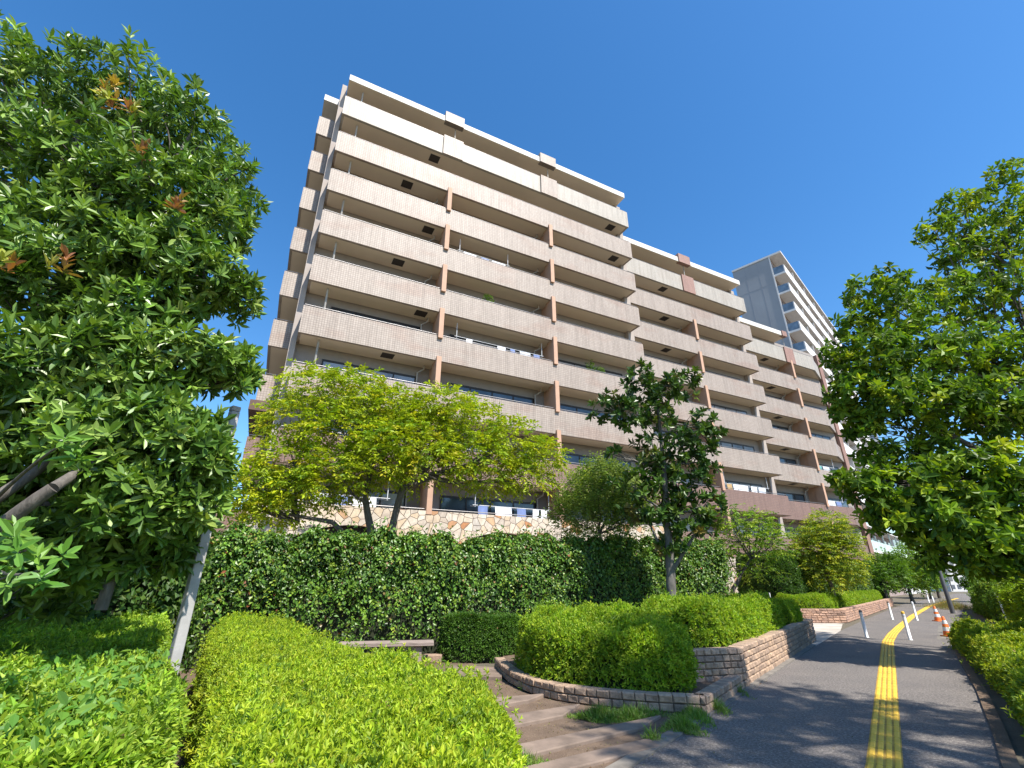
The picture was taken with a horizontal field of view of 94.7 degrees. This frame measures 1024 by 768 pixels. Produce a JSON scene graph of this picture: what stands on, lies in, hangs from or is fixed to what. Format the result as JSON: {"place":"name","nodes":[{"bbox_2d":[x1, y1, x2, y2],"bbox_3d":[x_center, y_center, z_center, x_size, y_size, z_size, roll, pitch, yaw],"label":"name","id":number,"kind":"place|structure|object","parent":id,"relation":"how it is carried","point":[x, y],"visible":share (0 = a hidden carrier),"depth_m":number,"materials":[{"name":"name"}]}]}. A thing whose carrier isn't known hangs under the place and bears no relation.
{"place":"outdoors","nodes":[
{"label":"outdoors","id":0,"kind":"place"},
{"bbox_2d":[216,358,573,535],"bbox_3d":[-3.395,3.321,14.955,11.152,8.816,4.846,0,-23,0],"label":"spreading tree","id":1,"kind":"object","parent":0,"point":[388,427],"visible":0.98,"depth_m":14.98,"materials":[{"name":"green plant"}]},
{"bbox_2d":[174,653,688,767],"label":"garden soil","id":2,"kind":"structure","parent":0,"point":[531,733],"depth_m":5.94,"materials":[{"name":"brown soil"}]},
{"bbox_2d":[0,543,220,684],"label":"ivy shrub","id":3,"kind":"object","parent":2,"relation":"on","point":[141,593],"visible":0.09,"depth_m":7.69,"materials":[{"name":"green plant"}]},
{"bbox_2d":[0,9,272,630],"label":"evergreen tree","id":4,"kind":"object","parent":2,"relation":"on","point":[98,387],"visible":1,"depth_m":4.89,"materials":[{"name":"green plant"}]},
{"bbox_2d":[167,405,240,674],"bbox_3d":[-3.239,1.905,4.840,0.096,3.548,0.096,-17,-28,35],"label":"concrete pole","id":5,"kind":"object","parent":2,"relation":"on","point":[184,617],"visible":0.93,"depth_m":4.71,"materials":[{"name":"grey concrete"}]},
{"bbox_2d":[179,610,528,767],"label":"azalea hedge","id":6,"kind":"object","parent":2,"relation":"on","point":[273,692],"visible":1,"depth_m":3.00,"materials":[{"name":"green plant"}]},
{"bbox_2d":[339,640,433,661],"bbox_3d":[-2.708,5.804,10.142,2.000,0.478,0.480,4,-23,-9],"label":"garden bench","id":7,"kind":"object","parent":2,"relation":"on","point":[417,645],"visible":0.54,"depth_m":10.09,"materials":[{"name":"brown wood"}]},
{"bbox_2d":[424,654,442,662],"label":"stone block","id":8,"kind":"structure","parent":2,"relation":"on","point":[434,657],"depth_m":10.55,"materials":[{"name":"stone"}]},
{"bbox_2d":[436,609,520,663],"bbox_3d":[-0.721,5.990,11.238,2.166,1.131,1.388,0,-23,0],"label":"box hedge","id":9,"kind":"object","parent":2,"relation":"on","point":[466,636],"visible":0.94,"depth_m":10.82,"materials":[{"name":"green plant"}]},
{"bbox_2d":[516,682,756,766],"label":"grass","id":10,"kind":"structure","parent":2,"relation":"on","point":[599,714],"depth_m":6.13,"materials":[{"name":"green plant"}]},
{"bbox_2d":[487,679,852,767],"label":"fallen leaves","id":11,"kind":"object","parent":2,"relation":"on","point":[622,722],"visible":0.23,"depth_m":5.94,"materials":[{"name":"brown plant"}]},
{"bbox_2d":[0,0,1023,554],"label":"sky","id":12,"kind":"structure","parent":0,"point":[733,134],"materials":[{"name":"blue"}]},
{"bbox_2d":[452,665,660,767],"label":"garden path","id":13,"kind":"structure","parent":0,"point":[581,760],"depth_m":5.36,"materials":[{"name":"grey concrete"}]},
{"bbox_2d":[503,655,715,692],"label":"soil","id":14,"kind":"structure","parent":0,"point":[700,685],"depth_m":7.73,"materials":[{"name":"brown soil"}]},
{"bbox_2d":[511,596,704,692],"bbox_3d":[1.530,4.679,8.749,3.127,1.329,3.812,0,-23,0],"label":"azalea hedge","id":15,"kind":"object","parent":14,"relation":"on","point":[619,644],"visible":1,"depth_m":7.58,"materials":[{"name":"green plant"}]},
{"bbox_2d":[472,591,1023,767],"bbox_3d":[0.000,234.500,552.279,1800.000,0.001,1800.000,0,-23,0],"label":"ground","id":16,"kind":"structure","parent":0,"point":[1014,729],"depth_m":7.90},
{"bbox_2d":[0,604,194,767],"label":"mixed hedge","id":17,"kind":"object","parent":16,"relation":"on","point":[107,692],"visible":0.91,"depth_m":2.81,"materials":[{"name":"green plant"}]},
{"bbox_2d":[169,515,737,668],"bbox_3d":[-1.020,5.531,13.248,20.208,3.504,1.922,11,-25,-25],"label":"ivy screen","id":18,"kind":"object","parent":16,"relation":"on","point":[384,583],"visible":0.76,"depth_m":12.18,"materials":[{"name":"green plant"}]},
{"bbox_2d":[211,74,876,594],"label":"apartment building","id":19,"kind":"structure","parent":16,"relation":"on","point":[403,200],"depth_m":28.61,"materials":[{"name":"tile"}]},
{"bbox_2d":[311,482,389,506],"bbox_3d":[-7.149,4.843,20.532,3.600,1.562,0.470,11,-25,-25],"label":"laundry rack","id":20,"kind":"object","parent":19,"relation":"attached to","point":[373,499],"visible":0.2,"depth_m":20.69,"materials":[{"name":"white fabric"}]},
{"bbox_2d":[298,485,405,508],"bbox_3d":[-7.064,5.694,20.931,4.620,2.120,0.056,11,-25,-25],"label":"window","id":21,"kind":"structure","parent":19,"relation":"in","point":[390,502],"depth_m":21.73,"materials":[{"name":"blue glass"}]},
{"bbox_2d":[313,419,409,442],"bbox_3d":[-7.064,2.947,22.088,4.620,2.120,0.056,11,-25,-25],"label":"window","id":22,"kind":"structure","parent":19,"relation":"in","point":[313,419],"depth_m":21.88,"materials":[{"name":"grey glass"}]},
{"bbox_2d":[321,359,415,383],"bbox_3d":[-7.064,0.183,23.252,4.620,2.120,0.056,11,-25,-25],"label":"window","id":23,"kind":"structure","parent":19,"relation":"in","point":[394,375],"depth_m":23.81,"materials":[{"name":"grey glass"}]},
{"bbox_2d":[331,306,419,330],"bbox_3d":[-7.064,-2.527,24.394,4.620,2.120,0.056,11,-25,-25],"label":"window","id":24,"kind":"structure","parent":19,"relation":"in","point":[332,308],"depth_m":24.69,"materials":[{"name":"glass"}]},
{"bbox_2d":[339,260,421,283],"bbox_3d":[-7.064,-5.162,25.504,4.620,2.120,0.056,11,-25,-25],"label":"window","id":25,"kind":"structure","parent":19,"relation":"in","point":[340,260],"depth_m":25.81,"materials":[{"name":"glass"}]},
{"bbox_2d":[459,239,508,265],"bbox_3d":[-1.756,-7.669,28.660,3.400,1.350,0.470,11,-25,-25],"label":"laundry rack","id":26,"kind":"object","parent":19,"relation":"attached to","point":[485,258],"visible":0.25,"depth_m":28.48,"materials":[{"name":"grey metal"}]},
{"bbox_2d":[439,495,535,517],"bbox_3d":[-1.107,6.870,23.723,5.350,2.120,0.056,11,-25,-25],"label":"window","id":27,"kind":"structure","parent":19,"relation":"in","point":[448,502],"depth_m":23.62,"materials":[{"name":"blue glass"}]},
{"bbox_2d":[482,294,494,302],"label":"potted plant","id":28,"kind":"object","parent":19,"relation":"on","point":[486,296],"visible":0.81,"depth_m":27.44,"materials":[{"name":"green plant"}]},
{"bbox_2d":[447,382,533,404],"bbox_3d":[-1.107,1.359,26.045,5.350,2.120,0.056,11,-25,-25],"label":"window","id":29,"kind":"structure","parent":19,"relation":"in","point":[465,388],"depth_m":26.48,"materials":[{"name":"glass"}]},
{"bbox_2d":[449,334,532,355],"bbox_3d":[-1.107,-1.350,27.187,5.350,2.120,0.056,11,-25,-25],"label":"window","id":30,"kind":"structure","parent":19,"relation":"in","point":[453,336],"depth_m":27.29,"materials":[{"name":"glass"}]},
{"bbox_2d":[453,291,531,313],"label":"window","id":31,"kind":"structure","parent":19,"relation":"in","point":[453,291],"depth_m":28.75,"materials":[{"name":"glass"}]},
{"bbox_2d":[452,323,543,358],"bbox_3d":[-0.709,-2.221,27.003,5.600,1.297,0.470,11,-25,-25],"label":"laundry rack","id":32,"kind":"object","parent":19,"relation":"on","point":[513,350],"visible":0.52,"depth_m":26.87,"materials":[{"name":"grey metal"}]},
{"bbox_2d":[465,440,533,456],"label":"window","id":33,"kind":"structure","parent":19,"relation":"in","point":[467,440],"depth_m":24.87,"materials":[{"name":"glass"}]},
{"bbox_2d":[470,494,548,517],"bbox_3d":[-0.018,6.300,23.855,4.400,1.667,0.470,11,-25,-25],"label":"laundry rack","id":34,"kind":"object","parent":19,"relation":"attached to","point":[502,510],"visible":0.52,"depth_m":23.51,"materials":[{"name":"white fabric"}]},
{"bbox_2d":[556,319,618,337],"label":"window","id":35,"kind":"structure","parent":19,"relation":"in","point":[556,319],"depth_m":31.60,"materials":[{"name":"glass"}]},
{"bbox_2d":[558,359,622,377],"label":"window","id":36,"kind":"structure","parent":19,"relation":"in","point":[562,361],"depth_m":30.17,"materials":[{"name":"glass"}]},
{"bbox_2d":[585,359,596,370],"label":"potted plant","id":37,"kind":"object","parent":19,"relation":"on","point":[589,366],"visible":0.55,"depth_m":29.39,"materials":[{"name":"green plant"}]},
{"bbox_2d":[560,403,621,419],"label":"window","id":38,"kind":"structure","parent":19,"relation":"in","point":[562,406],"depth_m":28.81,"materials":[{"name":"glass"}]},
{"bbox_2d":[562,452,630,465],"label":"window","id":39,"kind":"structure","parent":19,"relation":"in","point":[575,458],"depth_m":27.52,"materials":[{"name":"glass"}]},
{"bbox_2d":[595,365,605,373],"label":"potted plant","id":40,"kind":"object","parent":19,"relation":"on","point":[602,369],"visible":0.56,"depth_m":29.52,"materials":[{"name":"green plant"}]},
{"bbox_2d":[644,354,680,364],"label":"window","id":41,"kind":"structure","parent":19,"relation":"in","point":[644,354],"depth_m":35.93,"materials":[{"name":"grey glass"}]},
{"bbox_2d":[653,430,685,435],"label":"window","id":42,"kind":"structure","parent":19,"relation":"in","point":[663,431],"depth_m":33.31,"materials":[{"name":"glass"}]},
{"bbox_2d":[650,471,699,485],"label":"window","id":43,"kind":"structure","parent":19,"relation":"in","point":[650,471],"depth_m":33.01,"materials":[{"name":"grey glass"}]},
{"bbox_2d":[656,516,696,530],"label":"window","id":44,"kind":"structure","parent":19,"relation":"in","point":[687,527],"depth_m":31.24,"materials":[{"name":"grey glass"}]},
{"bbox_2d":[705,370,739,380],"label":"window","id":45,"kind":"structure","parent":19,"relation":"in","point":[705,370],"depth_m":38.68,"materials":[{"name":"grey glass"}]},
{"bbox_2d":[711,404,746,414],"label":"window","id":46,"kind":"structure","parent":19,"relation":"in","point":[713,405],"depth_m":37.54,"materials":[{"name":"grey glass"}]},
{"bbox_2d":[718,441,754,451],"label":"window","id":47,"kind":"structure","parent":19,"relation":"in","point":[722,443],"depth_m":36.38,"materials":[{"name":"glass"}]},
{"bbox_2d":[725,480,761,492],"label":"window","id":48,"kind":"structure","parent":19,"relation":"in","point":[726,481],"depth_m":35.27,"materials":[{"name":"glass"}]},
{"bbox_2d":[723,474,768,492],"bbox_3d":[16.884,7.411,34.241,4.800,1.609,0.470,11,-25,-25],"label":"laundry rack","id":49,"kind":"object","parent":19,"relation":"attached to","point":[744,487],"visible":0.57,"depth_m":33.90,"materials":[{"name":"white fabric"}]},
{"bbox_2d":[731,522,770,535],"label":"window","id":50,"kind":"structure","parent":19,"relation":"in","point":[731,522],"depth_m":33.85,"materials":[{"name":"grey glass"}]},
{"bbox_2d":[772,425,788,431],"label":"window","id":51,"kind":"structure","parent":19,"relation":"in","point":[774,426],"depth_m":41.99,"materials":[{"name":"grey glass"}]},
{"bbox_2d":[779,457,796,465],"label":"window","id":52,"kind":"structure","parent":19,"relation":"in","point":[785,460],"depth_m":40.85,"materials":[{"name":"glass"}]},
{"bbox_2d":[777,491,805,502],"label":"window","id":53,"kind":"structure","parent":19,"relation":"in","point":[791,496],"depth_m":39.53,"materials":[{"name":"glass"}]},
{"bbox_2d":[785,529,811,538],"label":"window","id":54,"kind":"structure","parent":19,"relation":"in","point":[788,530],"depth_m":37.90,"materials":[{"name":"grey glass"}]},
{"bbox_2d":[811,433,829,439],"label":"window","id":55,"kind":"structure","parent":19,"relation":"in","point":[817,435],"depth_m":44.44,"materials":[{"name":"glass"}]},
{"bbox_2d":[819,459,833,470],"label":"laundry rack","id":56,"kind":"object","parent":19,"relation":"on","point":[825,467],"visible":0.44,"depth_m":41.67,"materials":[{"name":"white fabric"}]},
{"bbox_2d":[819,464,837,469],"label":"window","id":57,"kind":"structure","parent":19,"relation":"in","point":[835,468],"depth_m":43.36,"materials":[{"name":"grey glass"}]},
{"bbox_2d":[828,498,843,506],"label":"laundry rack","id":58,"kind":"object","parent":19,"relation":"on","point":[834,502],"visible":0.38,"depth_m":40.47,"materials":[{"name":"white fabric"}]},
{"bbox_2d":[828,498,848,506],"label":"window","id":59,"kind":"structure","parent":19,"relation":"in","point":[844,504],"depth_m":42.25,"materials":[{"name":"grey glass"}]},
{"bbox_2d":[537,450,660,544],"bbox_3d":[3.112,5.245,16.015,4.548,6.092,3.049,0,-23,0],"label":"bushy tree","id":60,"kind":"object","parent":16,"relation":"on","point":[599,500],"visible":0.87,"depth_m":16.01,"materials":[{"name":"green plant"}]},
{"bbox_2d":[494,657,747,712],"bbox_3d":[1.473,5.072,8.053,4.874,0.206,2.632,-8,-24,19],"label":"stone edging","id":61,"kind":"object","parent":16,"relation":"on","point":[724,688],"visible":0.98,"depth_m":6.96,"materials":[{"name":"beige stone"}]},
{"bbox_2d":[605,645,815,767],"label":"kerb","id":62,"kind":"structure","parent":16,"relation":"on","point":[634,759],"depth_m":5.49,"materials":[{"name":"concrete"}]},
{"bbox_2d":[693,618,815,686],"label":"stone retaining wall","id":63,"kind":"structure","parent":16,"relation":"on","point":[759,656],"depth_m":8.99,"materials":[{"name":"beige stone"}]},
{"bbox_2d":[800,598,893,622],"bbox_3d":[21.174,13.343,28.148,25.219,0.566,2.994,19,-30,-38],"label":"brick planter","id":64,"kind":"object","parent":16,"relation":"on","point":[846,614],"visible":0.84,"depth_m":21.31,"materials":[{"name":"brown brick"}]},
{"bbox_2d":[863,547,915,597],"bbox_3d":[29.296,15.012,36.979,4.001,4.373,4.709,-16,-27,32],"label":"roadside tree","id":65,"kind":"object","parent":16,"relation":"on","point":[884,570],"visible":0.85,"depth_m":36.60,"materials":[{"name":"green plant"}]},
{"bbox_2d":[891,540,927,593],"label":"white annex","id":66,"kind":"object","parent":16,"relation":"on","point":[893,542],"visible":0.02,"depth_m":77.72,"materials":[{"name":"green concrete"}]},
{"bbox_2d":[816,157,1023,585],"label":"overhanging tree","id":67,"kind":"object","parent":16,"relation":"on","point":[975,516],"visible":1,"depth_m":11.89,"materials":[{"name":"green plant"}]},
{"bbox_2d":[912,567,950,598],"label":"roadside tree","id":68,"kind":"object","parent":16,"relation":"on","point":[944,576],"visible":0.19,"depth_m":52.73,"materials":[{"name":"green plant"}]},
{"bbox_2d":[915,597,971,610],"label":"weeds","id":69,"kind":"object","parent":16,"relation":"on","point":[942,604],"visible":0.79,"depth_m":32.49,"materials":[{"name":"green plant"}]},
{"bbox_2d":[958,573,997,589],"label":"roadside tree","id":70,"kind":"object","parent":16,"relation":"on","point":[965,583],"visible":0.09,"depth_m":44.67,"materials":[{"name":"green plant"}]},
{"bbox_2d":[943,612,1023,736],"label":"shrub","id":71,"kind":"object","parent":16,"relation":"on","point":[994,652],"visible":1,"depth_m":8.36,"materials":[{"name":"green plant"}]},
{"bbox_2d":[965,576,1004,621],"bbox_3d":[29.852,11.578,26.128,7.526,2.548,21.379,-17,-28,35],"label":"leafy bush","id":72,"kind":"object","parent":16,"relation":"on","point":[983,600],"visible":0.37,"depth_m":23.09,"materials":[{"name":"green plant"}]},
{"bbox_2d":[954,646,1020,767],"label":"kerb","id":73,"kind":"structure","parent":16,"relation":"on","point":[1007,756],"depth_m":5.92,"materials":[{"name":"grey concrete"}]},
{"bbox_2d":[979,577,1000,591],"bbox_3d":[17.239,7.009,16.055,2.330,2.878,1.518,0,-23,0],"label":"young tree","id":74,"kind":"object","parent":16,"relation":"on","point":[997,587],"visible":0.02,"depth_m":16.38,"materials":[{"name":"green plant"}]},
{"bbox_2d":[991,575,1023,621],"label":"leafy bush","id":75,"kind":"object","parent":16,"relation":"on","point":[1011,594],"visible":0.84,"depth_m":14.08,"materials":[{"name":"green plant"}]},
{"bbox_2d":[632,593,1002,767],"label":"path","id":76,"kind":"structure","parent":0,"point":[825,690],"depth_m":6.47,"materials":[{"name":"grey asphalt"}]},
{"bbox_2d":[858,610,868,637],"bbox_3d":[11.638,7.933,15.629,0.124,0.815,0.124,0,-23,0],"label":"bollard","id":77,"kind":"object","parent":76,"relation":"on","point":[863,623],"visible":1,"depth_m":15.60,"materials":[{"name":"silver metal"}]},
{"bbox_2d":[886,601,893,619],"bbox_3d":[18.571,11.117,23.185,0.124,0.815,0.124,0,-23,0],"label":"bollard","id":78,"kind":"object","parent":76,"relation":"on","point":[889,608],"visible":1,"depth_m":23.16,"materials":[{"name":"white metal"}]},
{"bbox_2d":[901,611,911,639],"bbox_3d":[12.480,7.641,14.936,0.124,0.815,0.124,0,-23,0],"label":"bollard","id":79,"kind":"object","parent":76,"relation":"on","point":[906,625],"visible":1,"depth_m":14.91,"materials":[{"name":"white metal"}]},
{"bbox_2d":[865,598,957,767],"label":"tactile paving","id":80,"kind":"structure","parent":76,"relation":"on","point":[886,702],"depth_m":6.37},
{"bbox_2d":[911,602,917,619],"bbox_3d":[19.329,10.896,22.661,0.124,0.815,0.124,0,-23,0],"label":"bollard","id":81,"kind":"object","parent":76,"relation":"on","point":[914,610],"visible":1,"depth_m":22.63,"materials":[{"name":"white metal"}]},
{"bbox_2d":[886,541,943,603],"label":"roadside tree","id":82,"kind":"object","parent":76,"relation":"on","point":[923,582],"visible":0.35,"depth_m":40.92,"materials":[{"name":"green plant"}]},
{"bbox_2d":[915,529,948,597],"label":"roadside tree","id":83,"kind":"object","parent":76,"relation":"on","point":[938,594],"visible":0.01,"depth_m":54.79,"materials":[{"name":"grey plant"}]},
{"bbox_2d":[932,606,941,620],"bbox_3d":[19.894,10.764,22.128,0.342,0.645,0.342,0,-23,0],"label":"traffic cone","id":84,"kind":"object","parent":76,"relation":"on","point":[937,617],"visible":0.87,"depth_m":22.05,"materials":[{"name":"orange plastic"}]},
{"bbox_2d":[940,616,949,636],"bbox_3d":[14.551,8.131,15.835,0.323,0.610,0.323,0,-23,0],"label":"traffic cone","id":85,"kind":"object","parent":76,"relation":"on","point":[944,622],"visible":0.73,"depth_m":15.79,"materials":[{"name":"orange plastic"}]},
{"bbox_2d":[939,554,955,613],"bbox_3d":[25.878,10.983,28.513,0.570,5.200,0.234,0,-23,0],"label":"utility post","id":86,"kind":"object","parent":76,"relation":"on","point":[947,596],"visible":0.4,"depth_m":27.90,"materials":[{"name":"grey metal"}]},
{"bbox_2d":[732,251,907,595],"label":"grey tower","id":87,"kind":"structure","parent":0,"point":[773,292],"depth_m":65.87,"materials":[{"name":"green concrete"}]},
{"bbox_2d":[810,623,841,644],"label":"forecourt paving","id":88,"kind":"structure","parent":0,"point":[824,631],"depth_m":17.79,"materials":[{"name":"grey concrete"}]},
{"bbox_2d":[937,625,945,639],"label":"pavement","id":89,"kind":"structure","parent":0,"point":[939,632],"depth_m":16.63,"materials":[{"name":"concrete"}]},
{"bbox_2d":[930,556,967,591],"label":"distant house","id":90,"kind":"structure","parent":0,"point":[955,586],"depth_m":96.82,"materials":[{"name":"white"}]},
{"label":"soil","id":91,"kind":"structure","parent":0,"visible":0},
{"bbox_2d":[709,503,807,593],"bbox_3d":[9.178,6.794,17.765,4.031,4.596,2.557,0,-23,0],"label":"slender tree","id":92,"kind":"object","parent":91,"relation":"on","point":[760,542],"visible":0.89,"depth_m":17.88,"materials":[{"name":"green plant"}]},
{"bbox_2d":[735,549,809,597],"bbox_3d":[13.608,10.115,24.418,3.347,2.914,4.451,0,-23,0],"label":"tall clipped hedge","id":93,"kind":"object","parent":91,"relation":"on","point":[796,584],"visible":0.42,"depth_m":23.02,"materials":[{"name":"green plant"}]},
{"bbox_2d":[775,591,839,608],"bbox_3d":[14.242,10.389,22.623,3.996,0.840,1.765,12,-26,-26],"label":"azalea hedge","id":94,"kind":"object","parent":91,"relation":"on","point":[817,600],"visible":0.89,"depth_m":21.98,"materials":[{"name":"green plant"}]},
{"bbox_2d":[784,507,875,608],"bbox_3d":[16.033,8.791,23.956,4.424,4.913,3.139,0,-23,0],"label":"layered tree","id":95,"kind":"object","parent":91,"relation":"on","point":[832,540],"visible":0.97,"depth_m":23.60,"materials":[{"name":"green plant"}]},
{"bbox_2d":[797,555,889,598],"bbox_3d":[24.052,14.356,34.619,3.486,3.375,25.548,-20,-30,39],"label":"clipped hedge","id":96,"kind":"object","parent":91,"relation":"on","point":[871,585],"visible":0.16,"depth_m":31.73,"materials":[{"name":"green plant"}]},
{"bbox_2d":[830,589,882,607],"bbox_3d":[22.077,13.609,30.242,1.390,0.896,19.804,-19,-29,37],"label":"azalea hedge","id":97,"kind":"object","parent":91,"relation":"on","point":[857,597],"visible":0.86,"depth_m":27.21,"materials":[{"name":"green plant"}]},
{"label":"soil","id":98,"kind":"structure","parent":0,"visible":0},
{"bbox_2d":[585,355,728,595],"bbox_3d":[4.528,2.988,14.003,4.418,7.695,1.757,0,-23,0],"label":"magnolia tree","id":99,"kind":"object","parent":98,"relation":"on","point":[668,511],"visible":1,"depth_m":14.05,"materials":[{"name":"green plant"}]},
{"bbox_2d":[640,589,786,647],"bbox_3d":[4.804,5.542,11.463,2.630,1.112,6.727,-17,-28,35],"label":"azalea hedge","id":100,"kind":"object","parent":98,"relation":"on","point":[717,620],"visible":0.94,"depth_m":9.45,"materials":[{"name":"green plant"}]},
{"bbox_2d":[773,596,804,624],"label":"azalea hedge","id":101,"kind":"object","parent":98,"relation":"on","point":[792,612],"visible":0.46,"depth_m":13.77,"materials":[{"name":"green plant"}]}
]}

